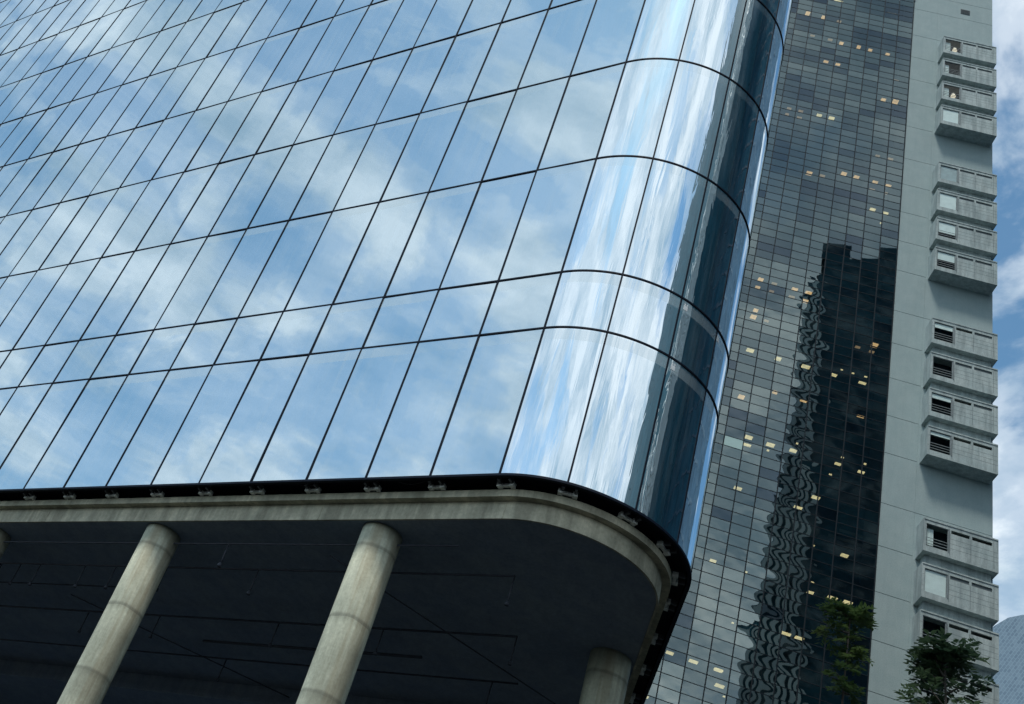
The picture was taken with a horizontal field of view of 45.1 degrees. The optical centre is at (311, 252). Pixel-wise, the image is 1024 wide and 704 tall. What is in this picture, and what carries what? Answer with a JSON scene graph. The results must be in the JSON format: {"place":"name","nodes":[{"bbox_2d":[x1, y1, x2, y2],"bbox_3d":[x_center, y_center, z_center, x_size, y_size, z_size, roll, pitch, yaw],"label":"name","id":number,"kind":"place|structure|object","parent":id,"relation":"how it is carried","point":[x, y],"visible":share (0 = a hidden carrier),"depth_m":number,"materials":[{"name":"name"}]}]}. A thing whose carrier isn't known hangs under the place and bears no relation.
{"place":"outdoors","nodes":[
{"label":"outdoors","id":0,"kind":"place"},
{"bbox_2d":[0,0,792,703],"bbox_3d":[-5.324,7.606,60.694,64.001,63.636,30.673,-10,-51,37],"label":"glass office building","id":1,"kind":"structure","parent":0,"point":[364,350],"depth_m":32.89,"materials":[{"name":"glass"}]},
{"bbox_2d":[992,0,1023,625],"label":"sky","id":2,"kind":"structure","parent":0,"point":[1007,15],"materials":[{"name":"blue"}]},
{"bbox_2d":[993,615,1023,703],"bbox_3d":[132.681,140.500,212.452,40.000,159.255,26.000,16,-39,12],"label":"distant glass tower","id":3,"kind":"structure","parent":0,"point":[1008,677],"depth_m":245.14,"materials":[{"name":"blue glass"}]},
{"label":"ground","id":4,"kind":"structure","parent":0,"visible":0},
{"bbox_2d":[644,0,998,703],"bbox_3d":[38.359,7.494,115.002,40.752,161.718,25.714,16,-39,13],"label":"concrete tower","id":5,"kind":"structure","parent":4,"relation":"on","point":[854,462],"depth_m":97.14,"materials":[{"name":"grey glass"}]},
{"bbox_2d":[644,696,654,703],"label":"window pane","id":6,"kind":"structure","parent":5,"relation":"in","point":[649,700],"depth_m":80.37,"materials":[{"name":"grey glass"}]},
{"bbox_2d":[648,683,657,696],"bbox_3d":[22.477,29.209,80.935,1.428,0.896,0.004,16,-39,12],"label":"window pane","id":7,"kind":"structure","parent":5,"relation":"in","point":[653,690],"depth_m":80.83,"materials":[{"name":"grey glass"}]},
{"bbox_2d":[653,671,659,683],"bbox_3d":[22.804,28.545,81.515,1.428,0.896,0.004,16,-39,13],"label":"window pane","id":8,"kind":"structure","parent":5,"relation":"in","point":[656,679],"depth_m":81.36,"materials":[{"name":"grey glass"}]},
{"bbox_2d":[657,686,679,703],"bbox_3d":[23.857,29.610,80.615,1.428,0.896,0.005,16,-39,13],"label":"window pane","id":9,"kind":"structure","parent":5,"relation":"in","point":[665,694],"depth_m":80.61,"materials":[{"name":"grey glass"}]},
{"bbox_2d":[659,673,681,691],"bbox_3d":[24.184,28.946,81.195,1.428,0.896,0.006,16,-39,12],"label":"window pane","id":10,"kind":"structure","parent":5,"relation":"in","point":[667,681],"depth_m":81.20,"materials":[{"name":"grey glass"}]},
{"bbox_2d":[662,660,683,678],"bbox_3d":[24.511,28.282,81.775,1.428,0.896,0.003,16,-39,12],"label":"window pane","id":11,"kind":"structure","parent":5,"relation":"in","point":[669,668],"depth_m":81.78,"materials":[{"name":"grey glass"}]},
{"bbox_2d":[664,648,685,665],"bbox_3d":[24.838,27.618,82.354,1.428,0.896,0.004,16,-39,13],"label":"window pane","id":12,"kind":"structure","parent":5,"relation":"in","point":[671,655],"depth_m":82.36,"materials":[{"name":"grey glass"}]},
{"bbox_2d":[667,636,688,653],"bbox_3d":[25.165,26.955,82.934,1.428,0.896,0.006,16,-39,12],"label":"window pane","id":13,"kind":"structure","parent":5,"relation":"in","point":[674,643],"depth_m":82.92,"materials":[{"name":"grey glass"}]},
{"bbox_2d":[672,625,690,640],"bbox_3d":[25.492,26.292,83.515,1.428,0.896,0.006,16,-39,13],"label":"window pane","id":14,"kind":"structure","parent":5,"relation":"in","point":[680,632],"depth_m":83.49,"materials":[{"name":"grey glass"}]},
{"bbox_2d":[676,614,692,628],"bbox_3d":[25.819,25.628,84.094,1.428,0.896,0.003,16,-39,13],"label":"window pane","id":15,"kind":"structure","parent":5,"relation":"in","point":[683,620],"depth_m":84.02,"materials":[{"name":"grey glass"}]},
{"bbox_2d":[680,602,694,616],"bbox_3d":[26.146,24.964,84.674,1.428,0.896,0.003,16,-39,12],"label":"window pane","id":16,"kind":"structure","parent":5,"relation":"in","point":[687,609],"depth_m":84.60,"materials":[{"name":"grey glass"}]},
{"bbox_2d":[679,693,701,703],"bbox_3d":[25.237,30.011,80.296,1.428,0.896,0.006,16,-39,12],"label":"window pane","id":17,"kind":"structure","parent":5,"relation":"in","point":[684,699],"depth_m":80.41,"materials":[{"name":"grey glass"}]},
{"bbox_2d":[685,591,696,604],"bbox_3d":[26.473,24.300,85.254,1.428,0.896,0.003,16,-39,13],"label":"window pane","id":18,"kind":"structure","parent":5,"relation":"in","point":[691,597],"depth_m":85.16,"materials":[{"name":"grey glass"}]},
{"bbox_2d":[681,680,703,699],"bbox_3d":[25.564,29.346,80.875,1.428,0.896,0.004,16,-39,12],"label":"window pane","id":19,"kind":"structure","parent":5,"relation":"in","point":[688,688],"depth_m":80.87,"materials":[{"name":"grey glass"}]},
{"bbox_2d":[689,580,698,592],"bbox_3d":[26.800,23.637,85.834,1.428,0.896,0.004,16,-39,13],"label":"window pane","id":20,"kind":"structure","parent":5,"relation":"in","point":[694,585],"depth_m":85.74,"materials":[{"name":"grey glass"}]},
{"bbox_2d":[683,668,705,686],"bbox_3d":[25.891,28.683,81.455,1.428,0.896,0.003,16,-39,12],"label":"window pane","id":21,"kind":"structure","parent":5,"relation":"in","point":[690,675],"depth_m":81.46,"materials":[{"name":"grey glass"}]},
{"bbox_2d":[692,569,700,581],"bbox_3d":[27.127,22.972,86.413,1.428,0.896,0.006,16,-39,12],"label":"window pane","id":22,"kind":"structure","parent":5,"relation":"in","point":[695,573],"depth_m":86.35,"materials":[{"name":"grey glass"}]},
{"bbox_2d":[686,655,707,673],"label":"window pane","id":23,"kind":"structure","parent":5,"relation":"in","point":[694,663],"depth_m":82.04,"materials":[{"name":"grey glass"}]},
{"bbox_2d":[693,557,702,569],"bbox_3d":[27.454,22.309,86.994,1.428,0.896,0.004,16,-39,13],"label":"window pane","id":24,"kind":"structure","parent":5,"relation":"in","point":[697,564],"depth_m":86.90,"materials":[{"name":"grey glass"}]},
{"bbox_2d":[688,643,709,660],"bbox_3d":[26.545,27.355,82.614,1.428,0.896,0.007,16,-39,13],"label":"window pane","id":25,"kind":"structure","parent":5,"relation":"in","point":[695,650],"depth_m":82.62,"materials":[{"name":"grey glass"}]},
{"bbox_2d":[695,546,703,558],"bbox_3d":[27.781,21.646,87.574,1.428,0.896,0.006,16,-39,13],"label":"window pane","id":26,"kind":"structure","parent":5,"relation":"in","point":[699,553],"depth_m":87.48,"materials":[{"name":"grey glass"}]},
{"bbox_2d":[690,630,711,647],"bbox_3d":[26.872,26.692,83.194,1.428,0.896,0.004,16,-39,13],"label":"window pane","id":27,"kind":"structure","parent":5,"relation":"in","point":[698,638],"depth_m":83.19,"materials":[{"name":"grey glass"}]},
{"bbox_2d":[697,535,705,547],"bbox_3d":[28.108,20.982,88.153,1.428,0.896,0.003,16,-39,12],"label":"window pane","id":28,"kind":"structure","parent":5,"relation":"in","point":[701,541],"depth_m":88.06,"materials":[{"name":"grey glass"}]},
{"bbox_2d":[692,618,713,635],"bbox_3d":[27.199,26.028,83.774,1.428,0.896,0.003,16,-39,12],"label":"window pane","id":29,"kind":"structure","parent":5,"relation":"in","point":[698,625],"depth_m":83.78,"materials":[{"name":"grey glass"}]},
{"bbox_2d":[699,524,707,536],"bbox_3d":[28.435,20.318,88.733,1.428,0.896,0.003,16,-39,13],"label":"window pane","id":30,"kind":"structure","parent":5,"relation":"in","point":[703,530],"depth_m":88.64,"materials":[{"name":"grey glass"}]},
{"bbox_2d":[694,606,715,623],"bbox_3d":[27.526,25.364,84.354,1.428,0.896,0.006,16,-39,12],"label":"window pane","id":31,"kind":"structure","parent":5,"relation":"in","point":[700,613],"depth_m":84.35,"materials":[{"name":"grey glass"}]},
{"bbox_2d":[696,595,717,611],"bbox_3d":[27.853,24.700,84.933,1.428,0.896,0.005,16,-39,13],"label":"window pane","id":32,"kind":"structure","parent":5,"relation":"in","point":[704,602],"depth_m":84.93,"materials":[{"name":"grey glass"}]},
{"bbox_2d":[698,583,719,599],"bbox_3d":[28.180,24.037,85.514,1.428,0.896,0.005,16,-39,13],"label":"window pane","id":33,"kind":"structure","parent":5,"relation":"in","point":[705,590],"depth_m":85.51,"materials":[{"name":"grey glass"}]},
{"bbox_2d":[700,572,720,587],"label":"window pane","id":34,"kind":"structure","parent":5,"relation":"in","point":[709,579],"depth_m":86.09,"materials":[{"name":"grey glass"}]},
{"bbox_2d":[702,560,722,576],"label":"window pane","id":35,"kind":"structure","parent":5,"relation":"in","point":[709,567],"depth_m":86.67,"materials":[{"name":"grey glass"}]},
{"bbox_2d":[703,688,725,703],"bbox_3d":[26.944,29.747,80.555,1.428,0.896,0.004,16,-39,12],"label":"window pane","id":36,"kind":"structure","parent":5,"relation":"in","point":[711,696],"depth_m":80.57,"materials":[{"name":"grey glass"}]},
{"bbox_2d":[704,549,724,564],"bbox_3d":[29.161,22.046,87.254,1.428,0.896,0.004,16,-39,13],"label":"window pane","id":37,"kind":"structure","parent":5,"relation":"in","point":[712,556],"depth_m":87.24,"materials":[{"name":"grey glass"}]},
{"bbox_2d":[706,538,726,553],"bbox_3d":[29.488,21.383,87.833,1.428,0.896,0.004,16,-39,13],"label":"window pane","id":38,"kind":"structure","parent":5,"relation":"in","point":[714,545],"depth_m":87.82,"materials":[{"name":"grey glass"}]},
{"bbox_2d":[706,675,727,693],"bbox_3d":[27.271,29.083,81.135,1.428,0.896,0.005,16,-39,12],"label":"window pane","id":39,"kind":"structure","parent":5,"relation":"in","point":[712,683],"depth_m":81.14,"materials":[{"name":"grey glass"}]},
{"bbox_2d":[708,662,729,680],"label":"window pane","id":40,"kind":"structure","parent":5,"relation":"in","point":[714,670],"depth_m":81.72,"materials":[{"name":"grey glass"}]},
{"bbox_2d":[709,650,731,667],"label":"window pane","id":41,"kind":"structure","parent":5,"relation":"in","point":[718,658],"depth_m":82.30,"materials":[{"name":"grey glass"}]},
{"bbox_2d":[712,638,733,655],"label":"window pane","id":42,"kind":"structure","parent":5,"relation":"in","point":[724,647],"depth_m":82.88,"materials":[{"name":"grey glass"}]},
{"bbox_2d":[713,625,734,643],"bbox_3d":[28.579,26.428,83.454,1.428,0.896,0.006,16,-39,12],"label":"window pane","id":43,"kind":"structure","parent":5,"relation":"in","point":[719,632],"depth_m":83.45,"materials":[{"name":"grey glass"}]},
{"bbox_2d":[715,613,736,630],"bbox_3d":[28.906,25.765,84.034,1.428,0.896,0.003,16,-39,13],"label":"window pane","id":44,"kind":"structure","parent":5,"relation":"in","point":[721,620],"depth_m":84.02,"materials":[{"name":"grey glass"}]},
{"bbox_2d":[717,602,738,618],"bbox_3d":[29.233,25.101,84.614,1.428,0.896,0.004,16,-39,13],"label":"window pane","id":45,"kind":"structure","parent":5,"relation":"in","point":[725,609],"depth_m":84.60,"materials":[{"name":"grey glass"}]},
{"bbox_2d":[719,590,740,606],"bbox_3d":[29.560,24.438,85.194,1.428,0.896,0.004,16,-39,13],"label":"window pane","id":46,"kind":"structure","parent":5,"relation":"in","point":[726,597],"depth_m":85.20,"materials":[{"name":"grey glass"}]},
{"bbox_2d":[721,578,741,594],"bbox_3d":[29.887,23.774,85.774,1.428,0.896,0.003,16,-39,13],"label":"window pane","id":47,"kind":"structure","parent":5,"relation":"in","point":[727,585],"depth_m":85.79,"materials":[{"name":"grey glass"}]},
{"bbox_2d":[723,567,743,583],"bbox_3d":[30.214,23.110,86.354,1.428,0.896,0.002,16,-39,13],"label":"window pane","id":48,"kind":"structure","parent":5,"relation":"in","point":[730,574],"depth_m":86.35,"materials":[{"name":"grey glass"}]},
{"bbox_2d":[724,435,742,449],"bbox_3d":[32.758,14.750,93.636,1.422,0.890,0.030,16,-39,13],"label":"window pane","id":49,"kind":"structure","parent":5,"relation":"in","point":[729,441],"depth_m":93.62,"materials":[{"name":"glass"}]},
{"bbox_2d":[725,556,745,571],"bbox_3d":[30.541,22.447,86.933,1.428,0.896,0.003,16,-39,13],"label":"window pane","id":50,"kind":"structure","parent":5,"relation":"in","point":[730,562],"depth_m":86.95,"materials":[{"name":"grey glass"}]},
{"bbox_2d":[726,545,746,560],"bbox_3d":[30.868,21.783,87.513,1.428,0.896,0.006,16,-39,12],"label":"window pane","id":51,"kind":"structure","parent":5,"relation":"in","point":[736,552],"depth_m":87.52,"materials":[{"name":"grey glass"}]},
{"bbox_2d":[728,683,749,701],"bbox_3d":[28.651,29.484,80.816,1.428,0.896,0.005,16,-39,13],"label":"window pane","id":52,"kind":"structure","parent":5,"relation":"in","point":[736,691],"depth_m":80.81,"materials":[{"name":"grey glass"}]},
{"bbox_2d":[730,670,751,688],"bbox_3d":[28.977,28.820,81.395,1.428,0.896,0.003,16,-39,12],"label":"window pane","id":53,"kind":"structure","parent":5,"relation":"in","point":[737,678],"depth_m":81.40,"materials":[{"name":"grey glass"}]},
{"bbox_2d":[731,657,753,675],"bbox_3d":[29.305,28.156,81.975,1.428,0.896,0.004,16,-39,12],"label":"window pane","id":54,"kind":"structure","parent":5,"relation":"in","point":[738,665],"depth_m":81.98,"materials":[{"name":"grey glass"}]},
{"bbox_2d":[733,645,754,662],"label":"window pane","id":55,"kind":"structure","parent":5,"relation":"in","point":[742,653],"depth_m":82.54,"materials":[{"name":"grey glass"}]},
{"bbox_2d":[735,633,756,650],"bbox_3d":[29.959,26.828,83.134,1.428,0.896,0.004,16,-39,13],"label":"window pane","id":56,"kind":"structure","parent":5,"relation":"in","point":[742,640],"depth_m":83.15,"materials":[{"name":"grey glass"}]},
{"bbox_2d":[737,620,758,637],"bbox_3d":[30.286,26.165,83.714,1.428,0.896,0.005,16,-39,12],"label":"window pane","id":57,"kind":"structure","parent":5,"relation":"in","point":[744,628],"depth_m":83.72,"materials":[{"name":"grey glass"}]},
{"bbox_2d":[739,609,759,625],"bbox_3d":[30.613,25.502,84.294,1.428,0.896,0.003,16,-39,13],"label":"window pane","id":58,"kind":"structure","parent":5,"relation":"in","point":[746,616],"depth_m":84.29,"materials":[{"name":"grey glass"}]},
{"bbox_2d":[740,597,761,613],"bbox_3d":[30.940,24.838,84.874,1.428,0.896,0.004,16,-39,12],"label":"window pane","id":59,"kind":"structure","parent":5,"relation":"in","point":[748,604],"depth_m":84.87,"materials":[{"name":"grey glass"}]},
{"bbox_2d":[742,585,762,601],"bbox_3d":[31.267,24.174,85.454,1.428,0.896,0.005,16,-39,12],"label":"window pane","id":60,"kind":"structure","parent":5,"relation":"in","point":[748,592],"depth_m":85.45,"materials":[{"name":"grey glass"}]},
{"bbox_2d":[744,574,764,590],"label":"window pane","id":61,"kind":"structure","parent":5,"relation":"in","point":[749,580],"depth_m":86.02,"materials":[{"name":"grey glass"}]},
{"bbox_2d":[745,562,765,578],"bbox_3d":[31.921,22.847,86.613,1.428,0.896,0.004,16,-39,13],"label":"window pane","id":62,"kind":"structure","parent":5,"relation":"in","point":[752,569],"depth_m":86.63,"materials":[{"name":"grey glass"}]},
{"bbox_2d":[747,551,767,567],"bbox_3d":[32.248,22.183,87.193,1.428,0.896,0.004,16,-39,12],"label":"window pane","id":63,"kind":"structure","parent":5,"relation":"in","point":[754,558],"depth_m":87.20,"materials":[{"name":"grey glass"}]},
{"bbox_2d":[750,691,772,703],"label":"window pane","id":64,"kind":"structure","parent":5,"relation":"in","point":[756,698],"depth_m":80.57,"materials":[{"name":"grey glass"}]},
{"bbox_2d":[752,677,773,696],"label":"window pane","id":65,"kind":"structure","parent":5,"relation":"in","point":[758,685],"depth_m":81.06,"materials":[{"name":"grey glass"}]},
{"bbox_2d":[753,665,775,683],"label":"window pane","id":66,"kind":"structure","parent":5,"relation":"in","point":[762,673],"depth_m":81.66,"materials":[{"name":"grey glass"}]},
{"bbox_2d":[755,652,776,670],"label":"window pane","id":67,"kind":"structure","parent":5,"relation":"in","point":[763,660],"depth_m":82.24,"materials":[{"name":"grey glass"}]},
{"bbox_2d":[757,640,778,657],"bbox_3d":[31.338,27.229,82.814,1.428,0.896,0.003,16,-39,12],"label":"window pane","id":68,"kind":"structure","parent":5,"relation":"in","point":[763,647],"depth_m":82.82,"materials":[{"name":"grey glass"}]},
{"bbox_2d":[758,628,779,645],"bbox_3d":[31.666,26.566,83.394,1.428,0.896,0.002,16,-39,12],"label":"window pane","id":69,"kind":"structure","parent":5,"relation":"in","point":[765,635],"depth_m":83.39,"materials":[{"name":"grey glass"}]},
{"bbox_2d":[760,615,781,632],"label":"window pane","id":70,"kind":"structure","parent":5,"relation":"in","point":[767,623],"depth_m":83.98,"materials":[{"name":"grey glass"}]},
{"bbox_2d":[762,604,782,620],"bbox_3d":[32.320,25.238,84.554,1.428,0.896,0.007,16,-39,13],"label":"window pane","id":71,"kind":"structure","parent":5,"relation":"in","point":[769,611],"depth_m":84.56,"materials":[{"name":"black glass"}]},
{"bbox_2d":[763,592,784,608],"label":"window pane","id":72,"kind":"structure","parent":5,"relation":"in","point":[770,599],"depth_m":85.14,"materials":[{"name":"grey glass"}]},
{"bbox_2d":[765,580,785,597],"bbox_3d":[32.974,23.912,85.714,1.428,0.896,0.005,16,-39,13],"label":"window pane","id":73,"kind":"structure","parent":5,"relation":"in","point":[770,587],"depth_m":85.72,"materials":[{"name":"grey glass"}]},
{"bbox_2d":[766,569,786,585],"bbox_3d":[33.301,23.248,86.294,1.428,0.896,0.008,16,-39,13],"label":"window pane","id":74,"kind":"structure","parent":5,"relation":"in","point":[773,576],"depth_m":86.29,"materials":[{"name":"grey glass"}]},
{"bbox_2d":[774,685,796,703],"label":"window pane","id":75,"kind":"structure","parent":5,"relation":"in","point":[784,694],"depth_m":80.77,"materials":[{"name":"grey glass"}]},
{"bbox_2d":[776,672,797,690],"bbox_3d":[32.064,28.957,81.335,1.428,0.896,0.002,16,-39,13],"label":"window pane","id":76,"kind":"structure","parent":5,"relation":"in","point":[782,680],"depth_m":81.34,"materials":[{"name":"grey glass"}]},
{"bbox_2d":[777,660,798,677],"bbox_3d":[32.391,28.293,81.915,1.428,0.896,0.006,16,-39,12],"label":"window pane","id":77,"kind":"structure","parent":5,"relation":"in","point":[786,668],"depth_m":81.90,"materials":[{"name":"grey glass"}]},
{"bbox_2d":[779,647,800,665],"label":"window pane","id":78,"kind":"structure","parent":5,"relation":"in","point":[784,654],"depth_m":82.50,"materials":[{"name":"grey glass"}]},
{"bbox_2d":[780,635,801,652],"bbox_3d":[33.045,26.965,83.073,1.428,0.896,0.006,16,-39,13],"label":"window pane","id":79,"kind":"structure","parent":5,"relation":"in","point":[786,642],"depth_m":83.09,"materials":[{"name":"grey glass"}]},
{"bbox_2d":[782,623,802,640],"bbox_3d":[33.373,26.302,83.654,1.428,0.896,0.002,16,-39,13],"label":"window pane","id":80,"kind":"structure","parent":5,"relation":"in","point":[788,630],"depth_m":83.66,"materials":[{"name":"grey glass"}]},
{"bbox_2d":[783,611,804,628],"bbox_3d":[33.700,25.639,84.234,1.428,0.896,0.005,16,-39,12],"label":"window pane","id":81,"kind":"structure","parent":5,"relation":"in","point":[790,618],"depth_m":84.23,"materials":[{"name":"grey glass"}]},
{"bbox_2d":[785,599,805,615],"bbox_3d":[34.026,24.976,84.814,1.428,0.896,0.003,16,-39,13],"label":"window pane","id":82,"kind":"structure","parent":5,"relation":"in","point":[791,606],"depth_m":84.83,"materials":[{"name":"grey glass"}]},
{"bbox_2d":[786,587,806,603],"bbox_3d":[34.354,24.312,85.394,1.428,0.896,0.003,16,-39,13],"label":"window pane","id":83,"kind":"structure","parent":5,"relation":"in","point":[795,595],"depth_m":85.41,"materials":[{"name":"grey glass"}]},
{"bbox_2d":[797,693,818,703],"label":"window pane","id":84,"kind":"structure","parent":5,"relation":"in","point":[801,699],"depth_m":80.53,"materials":[{"name":"black glass"}]},
{"bbox_2d":[798,680,819,698],"bbox_3d":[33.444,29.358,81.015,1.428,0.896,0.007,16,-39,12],"label":"window pane","id":85,"kind":"structure","parent":5,"relation":"in","point":[806,688],"depth_m":81.00,"materials":[{"name":"black glass"}]},
{"bbox_2d":[799,667,821,685],"bbox_3d":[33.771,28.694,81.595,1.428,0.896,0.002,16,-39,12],"label":"window pane","id":86,"kind":"structure","parent":5,"relation":"in","point":[807,675],"depth_m":81.60,"materials":[{"name":"black glass"}]},
{"bbox_2d":[801,655,822,672],"bbox_3d":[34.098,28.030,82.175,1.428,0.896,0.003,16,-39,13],"label":"window pane","id":87,"kind":"structure","parent":5,"relation":"in","point":[807,662],"depth_m":82.18,"materials":[{"name":"black glass"}]},
{"bbox_2d":[802,642,823,660],"bbox_3d":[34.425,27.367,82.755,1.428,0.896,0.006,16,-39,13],"label":"window pane","id":88,"kind":"structure","parent":5,"relation":"in","point":[808,649],"depth_m":82.74,"materials":[{"name":"black glass"}]},
{"bbox_2d":[803,630,824,647],"bbox_3d":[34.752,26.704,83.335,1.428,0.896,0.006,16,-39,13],"label":"window pane","id":89,"kind":"structure","parent":5,"relation":"in","point":[810,638],"depth_m":83.31,"materials":[{"name":"black glass"}]},
{"bbox_2d":[805,618,825,633],"label":"window pane","id":90,"kind":"structure","parent":5,"relation":"in","point":[810,625],"depth_m":84.00,"materials":[{"name":"black glass"}]},
{"bbox_2d":[806,606,826,622],"label":"window pane","id":91,"kind":"structure","parent":5,"relation":"in","point":[812,613],"depth_m":84.50,"materials":[{"name":"black glass"}]},
{"bbox_2d":[807,594,827,610],"bbox_3d":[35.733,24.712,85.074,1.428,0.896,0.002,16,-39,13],"label":"window pane","id":92,"kind":"structure","parent":5,"relation":"in","point":[812,600],"depth_m":85.14,"materials":[{"name":"black glass"}]},
{"bbox_2d":[821,688,841,703],"bbox_3d":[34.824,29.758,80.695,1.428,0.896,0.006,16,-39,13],"label":"window pane","id":93,"kind":"structure","parent":5,"relation":"in","point":[828,696],"depth_m":80.73,"materials":[{"name":"black glass"}]},
{"bbox_2d":[822,675,841,691],"bbox_3d":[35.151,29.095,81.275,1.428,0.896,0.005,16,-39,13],"label":"window pane","id":94,"kind":"structure","parent":5,"relation":"in","point":[826,681],"depth_m":81.34,"materials":[{"name":"black glass"}]},
{"bbox_2d":[823,662,843,678],"bbox_3d":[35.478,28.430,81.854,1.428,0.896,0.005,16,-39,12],"label":"window pane","id":95,"kind":"structure","parent":5,"relation":"in","point":[827,666],"depth_m":81.94,"materials":[{"name":"black glass"}]},
{"bbox_2d":[824,649,844,664],"label":"window pane","id":96,"kind":"structure","parent":5,"relation":"in","point":[828,659],"depth_m":82.44,"materials":[{"name":"black glass"}]},
{"bbox_2d":[825,637,846,652],"bbox_3d":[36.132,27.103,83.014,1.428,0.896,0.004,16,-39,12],"label":"window pane","id":97,"kind":"structure","parent":5,"relation":"in","point":[838,643],"depth_m":83.15,"materials":[{"name":"black glass"}]},
{"bbox_2d":[827,625,846,640],"bbox_3d":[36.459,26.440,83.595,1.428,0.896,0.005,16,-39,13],"label":"window pane","id":98,"kind":"structure","parent":5,"relation":"in","point":[830,630],"depth_m":83.66,"materials":[{"name":"black glass"}]},
{"bbox_2d":[828,615,848,629],"bbox_3d":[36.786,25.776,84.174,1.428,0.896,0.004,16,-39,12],"label":"window pane","id":99,"kind":"structure","parent":5,"relation":"in","point":[828,615],"depth_m":84.23,"materials":[{"name":"black glass"}]},
{"bbox_2d":[847,687,866,700],"bbox_3d":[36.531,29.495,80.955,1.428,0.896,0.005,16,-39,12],"label":"window pane","id":100,"kind":"structure","parent":5,"relation":"in","point":[863,697],"depth_m":80.81,"materials":[{"name":"black glass"}]},
{"bbox_2d":[846,670,867,687],"bbox_3d":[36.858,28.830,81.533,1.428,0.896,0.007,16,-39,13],"label":"window pane","id":101,"kind":"structure","parent":5,"relation":"in","point":[861,681],"depth_m":81.52,"materials":[{"name":"black glass"}]},
{"bbox_2d":[847,659,867,675],"bbox_3d":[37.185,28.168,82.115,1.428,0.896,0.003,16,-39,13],"label":"window pane","id":102,"kind":"structure","parent":5,"relation":"in","point":[866,664],"depth_m":82.10,"materials":[{"name":"black glass"}]},
{"bbox_2d":[848,645,868,662],"bbox_3d":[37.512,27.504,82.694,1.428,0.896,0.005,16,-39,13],"label":"window pane","id":103,"kind":"structure","parent":5,"relation":"in","point":[851,645],"depth_m":82.56,"materials":[{"name":"black glass"}]},
{"bbox_2d":[849,633,869,648],"bbox_3d":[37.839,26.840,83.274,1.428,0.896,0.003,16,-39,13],"label":"window pane","id":104,"kind":"structure","parent":5,"relation":"in","point":[866,643],"depth_m":83.21,"materials":[{"name":"black glass"}]},
{"bbox_2d":[811,597,878,703],"bbox_3d":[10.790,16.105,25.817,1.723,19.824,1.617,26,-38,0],"label":"slender tree","id":105,"kind":"object","parent":4,"relation":"on","point":[859,615],"visible":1,"depth_m":31.22,"materials":[{"name":"green plant"}]},
{"bbox_2d":[893,627,996,703],"bbox_3d":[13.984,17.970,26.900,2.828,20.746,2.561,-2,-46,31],"label":"leafy tree","id":106,"kind":"object","parent":4,"relation":"on","point":[937,665],"visible":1,"depth_m":32.53,"materials":[{"name":"green plant"}]}
]}

